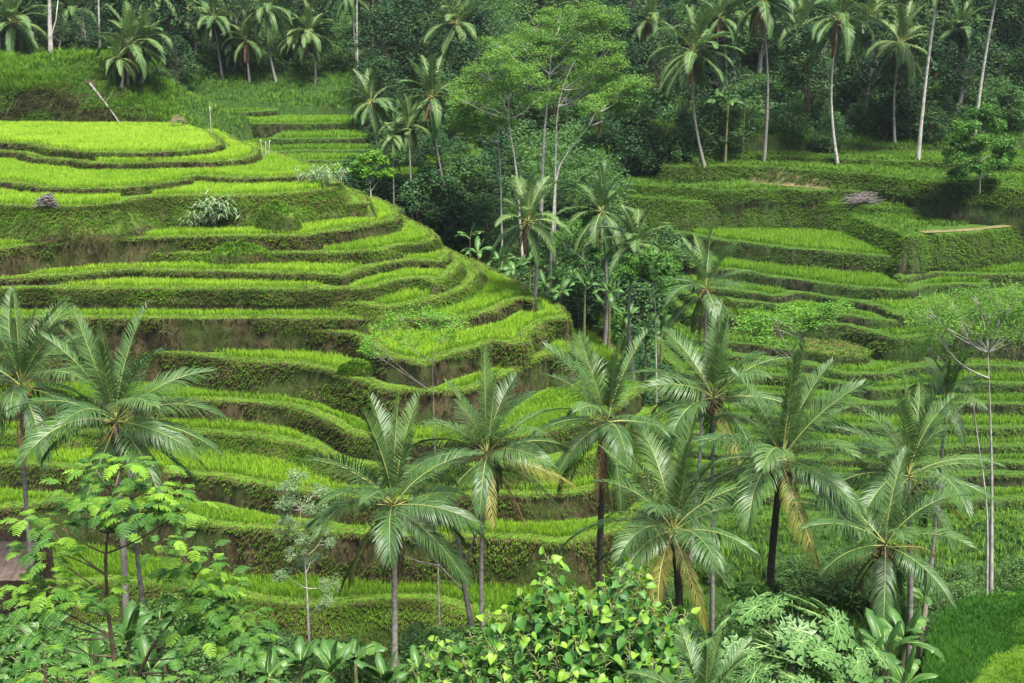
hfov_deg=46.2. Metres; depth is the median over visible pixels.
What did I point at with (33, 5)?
forest tree
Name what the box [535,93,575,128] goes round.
shrub
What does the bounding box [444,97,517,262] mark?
umbrella tree
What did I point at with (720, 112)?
shrub
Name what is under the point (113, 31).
coconut palm
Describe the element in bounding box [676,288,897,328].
slope terrace
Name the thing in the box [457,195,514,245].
shrub
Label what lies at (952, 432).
slope terrace
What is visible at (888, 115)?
shrub
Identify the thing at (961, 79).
forest tree
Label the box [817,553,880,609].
shrub
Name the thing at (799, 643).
papaya plant
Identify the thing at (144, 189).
hill terrace
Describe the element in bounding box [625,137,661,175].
shrub
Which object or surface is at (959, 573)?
shrub
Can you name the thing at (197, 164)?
hill terrace
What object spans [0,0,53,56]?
coconut palm
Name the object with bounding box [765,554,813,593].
shrub
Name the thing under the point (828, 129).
shrub
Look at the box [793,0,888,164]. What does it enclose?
coconut palm
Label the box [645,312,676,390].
banana plant
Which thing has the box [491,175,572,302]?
coconut palm
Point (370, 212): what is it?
hill terrace
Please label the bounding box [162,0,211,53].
coconut palm
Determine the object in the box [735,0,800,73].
forest tree
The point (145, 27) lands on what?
coconut palm
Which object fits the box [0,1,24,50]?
forest tree
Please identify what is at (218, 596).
round shrub
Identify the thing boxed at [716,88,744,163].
banana plant
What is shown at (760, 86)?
undergrowth
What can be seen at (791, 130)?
shrub
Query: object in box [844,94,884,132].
shrub
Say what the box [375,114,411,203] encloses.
coconut palm
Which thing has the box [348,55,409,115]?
forest tree
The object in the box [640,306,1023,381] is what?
slope terrace
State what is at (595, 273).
shrub
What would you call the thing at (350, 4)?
coconut palm
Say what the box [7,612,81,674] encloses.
shrub
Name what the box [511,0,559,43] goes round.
coconut palm
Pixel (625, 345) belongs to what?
shrub
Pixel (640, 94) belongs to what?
shrub
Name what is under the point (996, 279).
slope terrace
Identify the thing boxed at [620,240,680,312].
shrub
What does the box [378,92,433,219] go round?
coconut palm
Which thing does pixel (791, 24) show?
forest tree
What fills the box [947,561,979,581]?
shrub
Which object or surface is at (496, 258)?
banana plant
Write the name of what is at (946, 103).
shrub
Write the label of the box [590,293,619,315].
banana plant
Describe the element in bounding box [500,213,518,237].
shrub
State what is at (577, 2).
coconut palm
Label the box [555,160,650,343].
coconut palm
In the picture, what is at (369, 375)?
hill mound
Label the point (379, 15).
forest tree
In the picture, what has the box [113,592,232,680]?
shrub
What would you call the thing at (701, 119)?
shrub
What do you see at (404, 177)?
field terrace
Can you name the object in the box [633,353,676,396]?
shrub
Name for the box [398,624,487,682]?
shrub
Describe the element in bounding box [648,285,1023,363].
slope terrace
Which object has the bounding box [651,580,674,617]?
shrub
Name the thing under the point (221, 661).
shrub
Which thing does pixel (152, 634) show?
shrub
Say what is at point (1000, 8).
forest tree
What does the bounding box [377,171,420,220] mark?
shrub
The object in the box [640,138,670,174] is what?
shrub
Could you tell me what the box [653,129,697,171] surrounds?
shrub
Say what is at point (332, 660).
banana plant
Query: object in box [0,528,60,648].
field shed
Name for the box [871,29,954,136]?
forest tree
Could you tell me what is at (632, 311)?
banana plant
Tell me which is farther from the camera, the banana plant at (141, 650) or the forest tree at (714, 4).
the forest tree at (714, 4)
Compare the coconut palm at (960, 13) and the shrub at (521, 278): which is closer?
the shrub at (521, 278)
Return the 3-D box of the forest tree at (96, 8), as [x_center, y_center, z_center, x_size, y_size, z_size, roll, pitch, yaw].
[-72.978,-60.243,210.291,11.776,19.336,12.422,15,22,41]
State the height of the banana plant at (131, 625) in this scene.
5.474 m
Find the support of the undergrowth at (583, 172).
on the ground at (756, 144)
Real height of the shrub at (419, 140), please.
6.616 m
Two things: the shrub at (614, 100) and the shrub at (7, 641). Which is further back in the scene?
the shrub at (614, 100)
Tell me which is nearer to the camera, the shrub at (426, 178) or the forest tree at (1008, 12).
the shrub at (426, 178)
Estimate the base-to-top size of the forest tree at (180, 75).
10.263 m
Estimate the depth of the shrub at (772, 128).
174.05 m
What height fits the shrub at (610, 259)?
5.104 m
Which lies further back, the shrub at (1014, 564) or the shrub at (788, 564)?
the shrub at (788, 564)
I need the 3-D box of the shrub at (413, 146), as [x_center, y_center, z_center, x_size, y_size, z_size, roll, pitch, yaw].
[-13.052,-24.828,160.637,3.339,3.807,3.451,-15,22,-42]
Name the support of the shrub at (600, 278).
on the ground at (756, 144)
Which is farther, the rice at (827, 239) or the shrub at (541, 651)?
the rice at (827, 239)
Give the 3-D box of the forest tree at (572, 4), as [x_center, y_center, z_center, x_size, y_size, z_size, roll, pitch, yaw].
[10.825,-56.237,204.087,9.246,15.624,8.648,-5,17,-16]
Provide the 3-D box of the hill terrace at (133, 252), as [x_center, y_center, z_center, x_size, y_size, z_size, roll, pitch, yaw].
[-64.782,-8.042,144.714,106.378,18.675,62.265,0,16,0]
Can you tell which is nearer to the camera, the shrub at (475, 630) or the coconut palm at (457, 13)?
the shrub at (475, 630)
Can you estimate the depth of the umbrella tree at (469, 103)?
133.69 m
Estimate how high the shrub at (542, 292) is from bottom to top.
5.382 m
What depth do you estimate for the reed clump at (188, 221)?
123.19 m
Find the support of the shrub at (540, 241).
on the ground at (756, 144)
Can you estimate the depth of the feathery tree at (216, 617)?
29.47 m
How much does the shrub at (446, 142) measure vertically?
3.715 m
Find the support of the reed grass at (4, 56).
on the ground at (756, 144)
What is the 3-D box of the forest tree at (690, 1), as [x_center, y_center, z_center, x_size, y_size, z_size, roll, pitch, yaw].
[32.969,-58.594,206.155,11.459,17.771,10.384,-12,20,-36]
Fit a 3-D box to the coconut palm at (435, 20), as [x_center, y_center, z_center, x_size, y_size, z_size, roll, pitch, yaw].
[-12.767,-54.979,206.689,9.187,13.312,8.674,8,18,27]
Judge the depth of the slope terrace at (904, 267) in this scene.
145.64 m
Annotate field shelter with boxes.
[168,114,187,124]
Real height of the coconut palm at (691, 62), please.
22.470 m
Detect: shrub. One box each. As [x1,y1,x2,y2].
[0,614,88,682]
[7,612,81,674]
[14,621,127,682]
[36,621,175,682]
[78,621,223,682]
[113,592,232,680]
[154,634,238,682]
[181,583,230,680]
[207,584,236,655]
[214,626,310,682]
[246,632,323,682]
[294,654,353,681]
[310,636,388,682]
[333,154,372,191]
[345,150,396,199]
[352,660,399,682]
[353,168,404,213]
[363,115,392,142]
[364,125,416,167]
[375,106,401,142]
[375,621,433,682]
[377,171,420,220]
[391,167,468,234]
[391,180,443,232]
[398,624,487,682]
[399,110,444,153]
[401,142,422,166]
[413,134,453,170]
[419,624,498,681]
[422,167,474,229]
[428,156,503,216]
[430,133,452,155]
[434,197,481,243]
[438,115,461,140]
[439,103,485,151]
[439,623,527,682]
[445,142,473,162]
[451,183,481,213]
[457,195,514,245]
[461,152,511,203]
[464,194,488,227]
[478,118,501,145]
[481,102,518,134]
[481,134,525,176]
[493,78,530,119]
[493,260,519,276]
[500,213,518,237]
[501,261,546,294]
[513,631,572,679]
[514,171,539,188]
[523,221,548,253]
[525,277,558,300]
[530,89,557,118]
[532,175,563,210]
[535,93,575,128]
[548,216,570,241]
[549,175,589,216]
[552,281,588,327]
[568,263,612,305]
[572,89,591,116]
[573,220,593,249]
[575,101,623,143]
[579,182,611,216]
[581,240,620,270]
[587,273,617,306]
[590,271,621,297]
[593,81,621,120]
[595,609,688,670]
[598,132,635,171]
[606,138,632,170]
[608,125,656,175]
[613,86,659,127]
[615,278,667,329]
[618,326,644,356]
[619,263,658,312]
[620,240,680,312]
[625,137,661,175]
[629,103,655,129]
[631,326,664,374]
[632,122,673,174]
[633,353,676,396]
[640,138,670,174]
[640,362,683,416]
[644,226,695,280]
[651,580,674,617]
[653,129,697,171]
[657,141,681,162]
[661,620,786,681]
[666,122,715,161]
[672,624,712,679]
[674,114,723,157]
[677,83,711,121]
[695,96,716,120]
[698,103,741,153]
[699,557,732,583]
[703,107,755,153]
[714,601,756,629]
[720,622,838,682]
[739,107,765,131]
[739,609,785,635]
[758,644,854,682]
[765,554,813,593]
[768,108,786,132]
[773,98,811,139]
[779,553,844,600]
[790,627,846,671]
[797,630,912,682]
[807,100,835,124]
[810,113,850,152]
[817,547,857,584]
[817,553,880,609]
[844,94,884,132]
[864,570,937,624]
[871,94,919,137]
[891,112,917,135]
[895,553,923,582]
[912,106,949,142]
[913,556,950,600]
[916,610,942,656]
[924,565,994,606]
[928,580,981,620]
[932,93,956,123]
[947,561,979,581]
[964,563,1011,595]
[968,586,1007,596]
[974,75,1022,117]
[982,553,1023,592]
[984,84,1023,129]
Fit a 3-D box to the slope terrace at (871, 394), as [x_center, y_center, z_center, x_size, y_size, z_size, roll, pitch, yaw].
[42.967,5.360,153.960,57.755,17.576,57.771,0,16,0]
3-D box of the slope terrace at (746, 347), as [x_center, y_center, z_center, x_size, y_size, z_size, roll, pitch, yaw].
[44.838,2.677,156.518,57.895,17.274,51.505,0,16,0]
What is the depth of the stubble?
133.32 m
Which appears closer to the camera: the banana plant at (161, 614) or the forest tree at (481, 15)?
the banana plant at (161, 614)
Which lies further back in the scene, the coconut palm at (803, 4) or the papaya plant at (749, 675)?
the coconut palm at (803, 4)
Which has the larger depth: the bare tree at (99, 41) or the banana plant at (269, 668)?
the bare tree at (99, 41)
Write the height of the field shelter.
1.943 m
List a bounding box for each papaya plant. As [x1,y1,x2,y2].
[690,649,836,682]
[692,583,891,682]
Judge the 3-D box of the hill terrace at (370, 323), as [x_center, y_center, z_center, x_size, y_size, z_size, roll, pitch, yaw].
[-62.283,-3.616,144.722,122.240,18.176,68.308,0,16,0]
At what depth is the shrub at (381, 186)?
148.12 m
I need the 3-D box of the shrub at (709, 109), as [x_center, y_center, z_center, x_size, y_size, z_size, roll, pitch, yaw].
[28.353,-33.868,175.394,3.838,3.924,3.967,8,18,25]
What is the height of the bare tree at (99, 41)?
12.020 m
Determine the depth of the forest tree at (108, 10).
187.13 m
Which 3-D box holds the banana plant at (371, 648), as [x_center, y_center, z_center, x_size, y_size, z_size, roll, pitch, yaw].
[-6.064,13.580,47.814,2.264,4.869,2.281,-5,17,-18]
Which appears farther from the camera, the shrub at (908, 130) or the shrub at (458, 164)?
the shrub at (908, 130)
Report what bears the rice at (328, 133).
on the field terrace at (404, 177)
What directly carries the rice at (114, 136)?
on the hill terrace at (410, 595)
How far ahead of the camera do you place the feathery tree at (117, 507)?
26.68 m
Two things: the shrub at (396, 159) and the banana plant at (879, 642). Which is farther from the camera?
the shrub at (396, 159)
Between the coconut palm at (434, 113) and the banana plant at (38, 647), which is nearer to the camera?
the banana plant at (38, 647)
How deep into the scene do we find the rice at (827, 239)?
138.45 m
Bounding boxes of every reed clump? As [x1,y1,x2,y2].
[171,211,214,225]
[180,190,241,224]
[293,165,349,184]
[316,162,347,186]
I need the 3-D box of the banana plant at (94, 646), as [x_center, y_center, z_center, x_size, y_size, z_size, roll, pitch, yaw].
[-13.090,10.963,37.869,1.901,4.221,1.885,-6,17,-19]
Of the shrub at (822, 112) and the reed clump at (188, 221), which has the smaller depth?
the reed clump at (188, 221)
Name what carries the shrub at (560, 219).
on the ground at (756, 144)
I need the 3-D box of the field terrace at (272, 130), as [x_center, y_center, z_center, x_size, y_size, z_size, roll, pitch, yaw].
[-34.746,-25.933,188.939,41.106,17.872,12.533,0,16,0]
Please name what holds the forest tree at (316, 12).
on the ground at (756, 144)
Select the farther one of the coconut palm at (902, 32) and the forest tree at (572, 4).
the forest tree at (572, 4)
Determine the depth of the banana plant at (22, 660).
36.23 m
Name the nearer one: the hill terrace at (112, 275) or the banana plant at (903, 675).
the banana plant at (903, 675)
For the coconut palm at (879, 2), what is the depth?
188.09 m
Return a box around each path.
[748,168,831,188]
[922,225,1010,232]
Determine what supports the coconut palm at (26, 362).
on the ground at (756, 144)
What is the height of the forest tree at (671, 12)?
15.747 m
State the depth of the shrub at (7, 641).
46.05 m
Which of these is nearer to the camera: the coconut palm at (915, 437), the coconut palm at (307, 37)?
the coconut palm at (915, 437)
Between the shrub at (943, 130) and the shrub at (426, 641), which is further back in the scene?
the shrub at (943, 130)
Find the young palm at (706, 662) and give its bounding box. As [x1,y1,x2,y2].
[621,621,756,682]
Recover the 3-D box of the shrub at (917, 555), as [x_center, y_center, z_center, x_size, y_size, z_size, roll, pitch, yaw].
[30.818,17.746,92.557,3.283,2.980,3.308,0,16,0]
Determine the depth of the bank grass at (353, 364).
119.07 m
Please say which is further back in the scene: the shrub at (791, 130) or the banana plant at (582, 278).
the shrub at (791, 130)
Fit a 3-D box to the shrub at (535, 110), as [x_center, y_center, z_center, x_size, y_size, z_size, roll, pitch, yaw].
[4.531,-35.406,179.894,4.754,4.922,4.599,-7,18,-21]
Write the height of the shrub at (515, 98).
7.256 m
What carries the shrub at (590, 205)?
on the ground at (756, 144)
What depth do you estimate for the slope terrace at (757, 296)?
141.09 m
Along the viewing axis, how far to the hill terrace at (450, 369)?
107.05 m
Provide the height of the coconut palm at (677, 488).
15.223 m
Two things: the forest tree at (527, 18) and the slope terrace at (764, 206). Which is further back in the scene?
the forest tree at (527, 18)
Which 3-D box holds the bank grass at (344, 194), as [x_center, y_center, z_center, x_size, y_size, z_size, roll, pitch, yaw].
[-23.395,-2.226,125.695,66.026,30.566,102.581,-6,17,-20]
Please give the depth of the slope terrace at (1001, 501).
111.55 m
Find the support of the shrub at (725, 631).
on the ground at (756, 144)
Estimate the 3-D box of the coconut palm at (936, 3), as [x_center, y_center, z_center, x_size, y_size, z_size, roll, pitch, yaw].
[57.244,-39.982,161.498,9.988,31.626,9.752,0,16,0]
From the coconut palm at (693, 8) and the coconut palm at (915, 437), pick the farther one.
the coconut palm at (693, 8)
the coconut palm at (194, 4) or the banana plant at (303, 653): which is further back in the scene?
the coconut palm at (194, 4)
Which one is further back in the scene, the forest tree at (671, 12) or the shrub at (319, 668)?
the forest tree at (671, 12)
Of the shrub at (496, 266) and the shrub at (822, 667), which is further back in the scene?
the shrub at (496, 266)
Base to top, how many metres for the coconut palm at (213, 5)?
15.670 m
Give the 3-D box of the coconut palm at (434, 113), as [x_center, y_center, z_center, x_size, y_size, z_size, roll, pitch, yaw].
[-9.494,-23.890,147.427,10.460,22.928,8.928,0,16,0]
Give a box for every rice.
[0,120,648,616]
[219,107,481,175]
[634,226,1023,498]
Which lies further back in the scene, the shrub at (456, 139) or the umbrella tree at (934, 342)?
the shrub at (456, 139)
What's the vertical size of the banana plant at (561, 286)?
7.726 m
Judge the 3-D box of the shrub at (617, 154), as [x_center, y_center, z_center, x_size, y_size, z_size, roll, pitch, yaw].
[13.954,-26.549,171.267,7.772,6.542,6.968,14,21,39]
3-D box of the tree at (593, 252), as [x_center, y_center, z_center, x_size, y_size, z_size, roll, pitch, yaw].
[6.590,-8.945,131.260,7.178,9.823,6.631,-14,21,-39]
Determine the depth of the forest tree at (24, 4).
184.43 m
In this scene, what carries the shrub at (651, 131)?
on the slope terrace at (764, 206)
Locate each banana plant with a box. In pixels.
[0,654,46,682]
[2,606,70,682]
[60,626,126,676]
[99,600,152,678]
[118,634,186,682]
[137,592,183,682]
[218,644,255,682]
[249,645,294,682]
[274,636,319,682]
[301,636,353,682]
[327,623,387,682]
[354,651,405,682]
[389,644,440,682]
[455,223,483,257]
[461,236,491,260]
[486,245,515,272]
[497,255,529,279]
[513,251,544,289]
[533,269,558,296]
[545,276,576,304]
[566,285,591,329]
[569,271,601,340]
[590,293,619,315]
[592,275,623,349]
[611,303,639,333]
[631,322,661,391]
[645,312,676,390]
[701,82,734,154]
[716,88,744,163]
[731,85,759,153]
[832,636,901,682]
[858,608,919,682]
[865,578,899,615]
[873,646,938,682]
[876,605,944,668]
[900,575,941,658]
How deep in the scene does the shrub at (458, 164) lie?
150.40 m
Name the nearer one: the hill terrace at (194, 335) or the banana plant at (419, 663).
the banana plant at (419, 663)
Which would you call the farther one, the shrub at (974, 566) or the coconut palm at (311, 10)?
the coconut palm at (311, 10)
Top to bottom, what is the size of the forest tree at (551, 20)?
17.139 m
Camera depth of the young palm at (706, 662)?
17.79 m
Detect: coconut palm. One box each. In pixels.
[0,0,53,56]
[0,285,107,600]
[0,301,227,616]
[15,0,63,30]
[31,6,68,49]
[45,0,96,43]
[91,0,165,85]
[91,29,143,87]
[97,0,159,38]
[102,7,151,46]
[119,4,172,83]
[138,0,193,36]
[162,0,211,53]
[164,0,206,40]
[186,0,241,79]
[202,0,230,42]
[206,0,255,52]
[212,12,261,70]
[217,9,272,82]
[220,0,263,35]
[234,0,295,82]
[272,8,322,63]
[285,0,332,30]
[286,0,337,84]
[298,390,490,682]
[326,0,372,76]
[340,68,400,191]
[368,0,429,83]
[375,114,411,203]
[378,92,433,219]
[393,53,474,233]
[401,345,577,667]
[413,0,492,114]
[417,0,451,58]
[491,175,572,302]
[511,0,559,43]
[526,329,684,613]
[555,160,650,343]
[557,0,608,78]
[557,406,759,673]
[590,203,673,379]
[621,0,679,87]
[633,299,808,630]
[647,2,744,167]
[649,216,760,564]
[673,2,713,83]
[686,338,880,643]
[688,0,749,105]
[706,0,758,81]
[725,0,794,161]
[737,0,758,66]
[766,0,831,104]
[790,445,976,682]
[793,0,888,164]
[812,367,1005,682]
[844,0,898,100]
[851,0,900,88]
[863,0,942,144]
[891,335,1007,658]
[906,0,969,159]
[919,12,957,69]
[930,0,994,100]
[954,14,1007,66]
[972,0,1010,136]
[974,7,1022,43]
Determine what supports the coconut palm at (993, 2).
on the slope terrace at (692, 160)
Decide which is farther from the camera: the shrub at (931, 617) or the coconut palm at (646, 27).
the coconut palm at (646, 27)
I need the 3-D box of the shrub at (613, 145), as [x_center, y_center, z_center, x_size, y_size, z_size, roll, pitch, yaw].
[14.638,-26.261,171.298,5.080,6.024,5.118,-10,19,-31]
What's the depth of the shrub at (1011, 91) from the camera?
175.03 m
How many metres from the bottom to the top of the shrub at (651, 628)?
5.043 m
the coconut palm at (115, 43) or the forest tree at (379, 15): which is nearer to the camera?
the coconut palm at (115, 43)
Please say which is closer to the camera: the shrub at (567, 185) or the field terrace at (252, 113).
the shrub at (567, 185)
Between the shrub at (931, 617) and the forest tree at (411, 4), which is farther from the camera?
the forest tree at (411, 4)
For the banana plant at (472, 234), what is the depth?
140.19 m
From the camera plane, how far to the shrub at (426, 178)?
146.63 m
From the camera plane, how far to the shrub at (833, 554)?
95.01 m
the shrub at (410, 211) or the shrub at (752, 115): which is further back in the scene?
the shrub at (752, 115)
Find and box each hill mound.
[204,246,271,267]
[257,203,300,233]
[339,366,370,377]
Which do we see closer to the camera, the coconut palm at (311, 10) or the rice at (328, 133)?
the rice at (328, 133)
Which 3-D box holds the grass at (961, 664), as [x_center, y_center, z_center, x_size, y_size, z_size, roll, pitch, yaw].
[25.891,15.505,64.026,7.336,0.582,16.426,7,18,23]
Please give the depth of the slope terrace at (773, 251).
150.27 m
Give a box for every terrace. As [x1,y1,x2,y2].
[0,131,222,160]
[0,132,260,170]
[0,142,321,195]
[0,172,349,269]
[0,193,401,275]
[0,249,450,285]
[0,255,537,375]
[0,258,465,312]
[0,324,643,464]
[0,341,576,427]
[0,382,671,494]
[0,445,673,526]
[0,448,683,590]
[52,548,671,663]
[151,219,440,264]
[225,108,278,117]
[250,117,406,138]
[266,142,475,154]
[269,133,451,146]
[301,150,485,165]
[305,291,571,395]
[330,252,486,334]
[331,163,492,218]
[342,187,377,218]
[624,175,876,220]
[626,194,916,238]
[626,242,989,301]
[631,314,1023,400]
[639,374,1023,438]
[640,228,893,276]
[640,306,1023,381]
[642,359,1023,417]
[643,297,971,365]
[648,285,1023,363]
[659,163,1023,249]
[673,421,1023,456]
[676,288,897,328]
[677,273,1023,331]
[681,442,1023,470]
[683,458,1023,491]
[685,482,1023,513]
[685,504,1023,531]
[689,153,1023,181]
[844,213,1023,278]
[895,268,1023,290]
[913,590,1023,682]
[972,648,1023,682]
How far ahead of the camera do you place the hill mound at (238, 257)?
118.76 m
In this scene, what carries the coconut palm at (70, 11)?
on the ground at (756, 144)
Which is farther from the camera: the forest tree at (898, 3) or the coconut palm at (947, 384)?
the forest tree at (898, 3)
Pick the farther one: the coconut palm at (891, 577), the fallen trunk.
the fallen trunk
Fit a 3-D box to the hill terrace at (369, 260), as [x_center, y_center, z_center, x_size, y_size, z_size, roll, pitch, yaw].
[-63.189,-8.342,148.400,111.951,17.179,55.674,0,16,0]
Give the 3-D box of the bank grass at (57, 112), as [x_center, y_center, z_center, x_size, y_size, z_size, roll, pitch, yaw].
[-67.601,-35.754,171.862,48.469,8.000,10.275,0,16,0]
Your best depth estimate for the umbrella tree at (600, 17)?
136.91 m
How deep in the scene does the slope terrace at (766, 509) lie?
109.89 m
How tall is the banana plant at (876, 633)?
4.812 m
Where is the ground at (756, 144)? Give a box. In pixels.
[0,0,1023,678]
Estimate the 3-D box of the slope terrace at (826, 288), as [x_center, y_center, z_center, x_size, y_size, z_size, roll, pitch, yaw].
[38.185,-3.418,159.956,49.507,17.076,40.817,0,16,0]
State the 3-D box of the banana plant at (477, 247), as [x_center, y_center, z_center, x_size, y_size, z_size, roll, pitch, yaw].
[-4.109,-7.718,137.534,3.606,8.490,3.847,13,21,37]
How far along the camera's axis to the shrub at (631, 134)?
169.35 m
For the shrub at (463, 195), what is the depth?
152.35 m
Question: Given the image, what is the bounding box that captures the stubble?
[805,338,867,355]
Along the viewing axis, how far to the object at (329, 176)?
130.15 m
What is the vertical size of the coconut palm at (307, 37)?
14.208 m
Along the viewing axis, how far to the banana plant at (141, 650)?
37.39 m
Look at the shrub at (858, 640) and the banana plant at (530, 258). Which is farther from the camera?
the banana plant at (530, 258)
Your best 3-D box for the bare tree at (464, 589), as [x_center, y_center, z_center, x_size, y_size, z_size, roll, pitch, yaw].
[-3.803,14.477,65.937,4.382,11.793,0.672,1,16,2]
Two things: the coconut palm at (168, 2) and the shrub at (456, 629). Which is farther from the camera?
the coconut palm at (168, 2)
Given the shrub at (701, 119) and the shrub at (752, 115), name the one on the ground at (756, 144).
the shrub at (752, 115)
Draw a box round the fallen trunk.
[83,78,119,122]
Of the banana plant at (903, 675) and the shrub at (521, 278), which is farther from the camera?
the shrub at (521, 278)
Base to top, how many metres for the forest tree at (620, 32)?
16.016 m
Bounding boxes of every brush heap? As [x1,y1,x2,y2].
[32,193,60,208]
[842,189,885,209]
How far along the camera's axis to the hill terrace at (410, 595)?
91.34 m
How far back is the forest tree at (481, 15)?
188.20 m
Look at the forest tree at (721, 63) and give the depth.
182.01 m
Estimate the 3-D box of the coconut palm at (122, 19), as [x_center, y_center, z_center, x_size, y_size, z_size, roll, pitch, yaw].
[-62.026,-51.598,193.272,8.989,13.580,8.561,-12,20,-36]
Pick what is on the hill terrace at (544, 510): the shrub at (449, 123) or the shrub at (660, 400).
the shrub at (660, 400)
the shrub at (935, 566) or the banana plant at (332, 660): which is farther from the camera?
the shrub at (935, 566)
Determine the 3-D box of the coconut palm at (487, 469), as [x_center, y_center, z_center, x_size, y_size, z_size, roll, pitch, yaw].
[-1.220,10.115,63.222,9.406,20.132,8.899,0,16,0]
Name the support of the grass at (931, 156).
on the slope terrace
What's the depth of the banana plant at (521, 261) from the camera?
128.86 m
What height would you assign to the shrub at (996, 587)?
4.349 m
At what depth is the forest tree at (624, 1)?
207.34 m
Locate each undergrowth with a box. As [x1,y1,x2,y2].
[3,0,1023,142]
[371,100,699,518]
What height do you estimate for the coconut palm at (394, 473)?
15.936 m
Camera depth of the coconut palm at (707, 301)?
94.79 m
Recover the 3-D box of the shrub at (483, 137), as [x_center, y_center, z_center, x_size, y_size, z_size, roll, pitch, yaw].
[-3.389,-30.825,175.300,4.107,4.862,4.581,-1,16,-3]
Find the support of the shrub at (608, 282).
on the ground at (756, 144)
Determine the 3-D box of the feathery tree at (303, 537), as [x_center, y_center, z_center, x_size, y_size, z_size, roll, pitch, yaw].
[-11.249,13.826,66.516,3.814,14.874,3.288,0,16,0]
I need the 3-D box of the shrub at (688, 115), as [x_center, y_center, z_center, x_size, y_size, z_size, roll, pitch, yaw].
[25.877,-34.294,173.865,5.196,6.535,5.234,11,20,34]
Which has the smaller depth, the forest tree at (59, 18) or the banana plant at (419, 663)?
the banana plant at (419, 663)
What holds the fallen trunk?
on the ground at (756, 144)
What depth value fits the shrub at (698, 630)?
67.24 m
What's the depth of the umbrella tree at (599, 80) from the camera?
135.72 m
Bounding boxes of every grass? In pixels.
[0,47,180,122]
[0,61,198,121]
[0,70,215,122]
[0,128,687,677]
[203,200,374,377]
[232,110,1023,531]
[623,149,1023,532]
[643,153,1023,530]
[920,585,1023,682]
[962,643,1023,682]
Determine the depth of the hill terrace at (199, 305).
113.75 m
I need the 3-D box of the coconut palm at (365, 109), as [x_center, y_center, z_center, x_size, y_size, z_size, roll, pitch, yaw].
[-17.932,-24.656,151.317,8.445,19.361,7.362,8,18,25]
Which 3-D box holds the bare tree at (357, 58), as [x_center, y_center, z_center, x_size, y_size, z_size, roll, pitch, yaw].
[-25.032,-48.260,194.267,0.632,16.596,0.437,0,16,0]
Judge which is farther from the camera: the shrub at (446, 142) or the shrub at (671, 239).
the shrub at (446, 142)
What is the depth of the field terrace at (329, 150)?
170.24 m
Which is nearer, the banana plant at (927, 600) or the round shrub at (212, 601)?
the round shrub at (212, 601)
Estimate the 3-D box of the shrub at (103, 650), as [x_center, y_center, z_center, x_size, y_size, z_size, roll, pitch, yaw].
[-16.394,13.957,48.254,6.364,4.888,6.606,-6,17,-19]
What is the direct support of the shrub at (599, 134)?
on the ground at (756, 144)
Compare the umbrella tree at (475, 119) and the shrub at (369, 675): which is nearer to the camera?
the shrub at (369, 675)
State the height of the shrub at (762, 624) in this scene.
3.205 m
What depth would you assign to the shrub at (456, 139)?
169.99 m
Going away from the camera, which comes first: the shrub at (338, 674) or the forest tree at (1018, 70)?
the shrub at (338, 674)
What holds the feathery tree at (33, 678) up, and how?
on the ground at (756, 144)
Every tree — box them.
[0,0,62,38]
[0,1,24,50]
[0,453,219,682]
[0,644,241,682]
[4,0,47,35]
[35,1,37,44]
[38,1,78,50]
[47,0,100,19]
[48,0,57,54]
[61,7,106,49]
[79,0,115,30]
[84,0,165,57]
[98,0,100,51]
[125,531,279,678]
[128,470,144,607]
[143,0,203,62]
[151,65,182,86]
[158,35,205,90]
[208,0,264,67]
[270,468,341,681]
[273,0,339,54]
[342,3,419,105]
[346,148,395,196]
[348,0,392,49]
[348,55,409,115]
[356,0,359,94]
[357,303,475,625]
[365,0,442,94]
[404,509,478,627]
[408,0,455,55]
[439,31,501,137]
[440,0,489,27]
[441,32,558,281]
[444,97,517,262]
[447,2,507,94]
[487,0,630,251]
[495,38,545,116]
[507,0,582,86]
[518,0,574,43]
[539,32,632,262]
[541,219,607,290]
[542,26,597,118]
[546,0,593,43]
[547,73,655,296]
[568,0,622,78]
[589,0,644,91]
[609,0,647,30]
[610,246,688,403]
[619,0,687,71]
[635,29,683,109]
[680,0,749,75]
[681,0,711,29]
[697,24,753,99]
[729,298,854,580]
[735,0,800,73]
[770,0,819,58]
[776,16,838,114]
[786,0,849,86]
[807,0,864,44]
[831,14,905,115]
[847,0,928,27]
[868,0,943,84]
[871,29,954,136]
[892,279,1023,592]
[911,317,988,593]
[913,0,960,78]
[919,0,975,29]
[924,17,1011,111]
[940,102,1019,194]
[966,0,1022,51]
[973,0,1023,75]
[994,0,1023,46]
[1008,33,1023,84]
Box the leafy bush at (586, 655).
[407,546,700,682]
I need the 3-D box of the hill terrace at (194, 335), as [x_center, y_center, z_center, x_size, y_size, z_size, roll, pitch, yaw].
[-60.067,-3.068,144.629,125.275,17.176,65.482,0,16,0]

